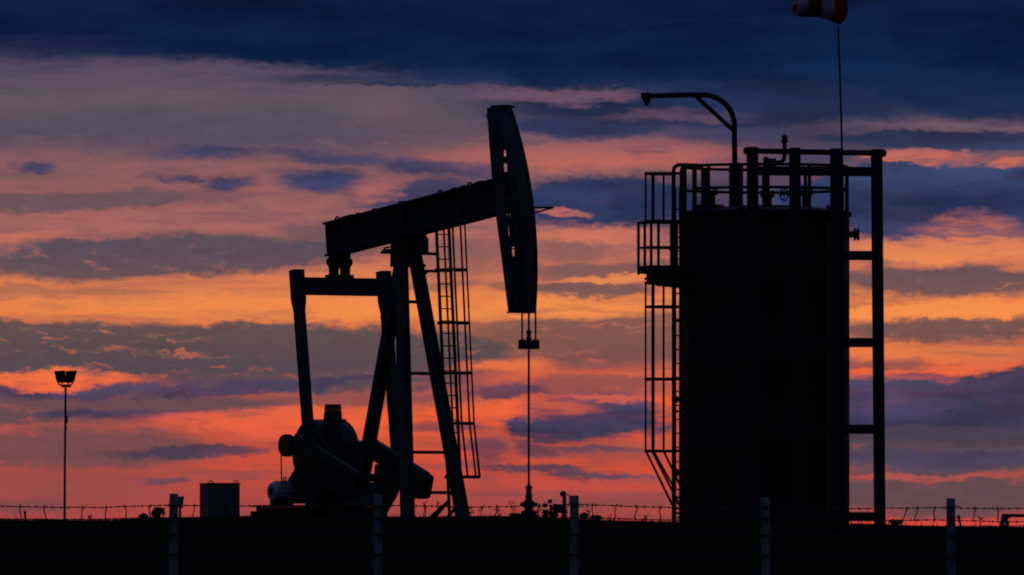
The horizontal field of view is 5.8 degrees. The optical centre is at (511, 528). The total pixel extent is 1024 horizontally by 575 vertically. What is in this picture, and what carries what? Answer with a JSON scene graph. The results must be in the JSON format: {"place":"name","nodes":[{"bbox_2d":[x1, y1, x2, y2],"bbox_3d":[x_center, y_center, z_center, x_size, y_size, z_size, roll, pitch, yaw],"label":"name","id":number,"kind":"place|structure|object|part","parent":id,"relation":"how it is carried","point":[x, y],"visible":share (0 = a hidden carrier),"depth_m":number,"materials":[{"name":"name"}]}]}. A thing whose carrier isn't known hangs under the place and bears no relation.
{"place":"outdoors","nodes":[
{"label":"outdoors","id":0,"kind":"place"},
{"bbox_2d":[178,496,183,516],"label":"box lamp","id":1,"kind":"object","parent":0,"point":[180,500],"visible":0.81,"depth_m":199.99,"materials":[{"name":"metal"}]},
{"bbox_2d":[0,505,1023,574],"bbox_3d":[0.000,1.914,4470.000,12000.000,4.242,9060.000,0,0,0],"label":"ground","id":2,"kind":"structure","parent":0,"point":[19,564],"depth_m":147.08,"materials":[{"name":"black plant"}]},
{"bbox_2d":[54,370,76,518],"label":"floodlight mast","id":3,"kind":"object","parent":2,"relation":"on","point":[62,377],"visible":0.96,"depth_m":299.96,"materials":[{"name":"metal"}]},
{"bbox_2d":[138,512,147,517],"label":"bramble bush","id":4,"kind":"object","parent":2,"relation":"on","point":[143,515],"visible":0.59,"depth_m":165.96,"materials":[{"name":"black plant"}]},
{"bbox_2d":[151,506,165,516],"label":"bramble bush","id":5,"kind":"object","parent":2,"relation":"on","point":[158,511],"visible":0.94,"depth_m":167.96,"materials":[{"name":"black plant"}]},
{"bbox_2d":[199,480,240,516],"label":"control cabinet","id":6,"kind":"object","parent":2,"relation":"on","point":[226,494],"visible":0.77,"depth_m":261.57,"materials":[{"name":"metal"}]},
{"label":"door","id":7,"kind":"part","parent":6,"relation":"part of","materials":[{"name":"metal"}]},
{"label":"door","id":8,"kind":"part","parent":6,"relation":"part of","materials":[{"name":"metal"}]},
{"bbox_2d":[250,104,553,517],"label":"pump jack","id":9,"kind":"object","parent":2,"relation":"on","point":[333,456],"visible":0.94,"depth_m":250.12,"materials":[{"name":"paint"}]},
{"bbox_2d":[0,493,1023,574],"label":"barbed wire fence","id":10,"kind":"object","parent":2,"relation":"on","point":[574,533],"visible":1,"depth_m":124.94,"materials":[{"name":"metal"}]},
{"bbox_2d":[520,484,537,516],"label":"wellhead","id":11,"kind":"object","parent":2,"relation":"on","point":[528,496],"visible":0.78,"depth_m":245.57,"materials":[{"name":"metal"}]},
{"bbox_2d":[542,491,569,518],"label":"valve manifold","id":12,"kind":"object","parent":2,"relation":"on","point":[561,509],"visible":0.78,"depth_m":243.94,"materials":[{"name":"metal"}]},
{"bbox_2d":[579,511,588,518],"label":"bramble bush","id":13,"kind":"object","parent":2,"relation":"on","point":[583,514],"visible":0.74,"depth_m":162.96,"materials":[{"name":"black plant"}]},
{"bbox_2d":[637,92,859,523],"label":"storage tank","id":14,"kind":"object","parent":2,"relation":"on","point":[707,276],"visible":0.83,"depth_m":218.56,"materials":[{"name":"metal"}]},
{"bbox_2d":[743,147,886,523],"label":"steel frame","id":15,"kind":"object","parent":2,"relation":"on","point":[795,255],"visible":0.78,"depth_m":217.28,"materials":[{"name":"paint"}]},
{"bbox_2d":[791,0,847,235],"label":"windsock","id":16,"kind":"object","parent":15,"relation":"attached to","point":[835,11],"visible":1,"depth_m":218.25,"materials":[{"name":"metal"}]},
{"bbox_2d":[999,514,1023,526],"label":"pipe trestle","id":17,"kind":"object","parent":2,"relation":"on","point":[1005,517],"visible":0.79,"depth_m":204.96,"materials":[{"name":"metal"}]},
{"bbox_2d":[0,0,1023,526],"label":"sky","id":18,"kind":"structure","parent":0,"point":[167,166],"materials":[{"name":"multicoloured"}]},
{"bbox_2d":[509,512,524,515],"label":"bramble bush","id":19,"kind":"object","parent":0,"point":[513,514],"visible":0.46,"depth_m":162.98,"materials":[{"name":"black plant"}]},
{"bbox_2d":[888,519,902,524],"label":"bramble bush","id":20,"kind":"object","parent":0,"point":[897,522],"visible":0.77,"depth_m":162.95,"materials":[{"name":"black plant"}]}
]}

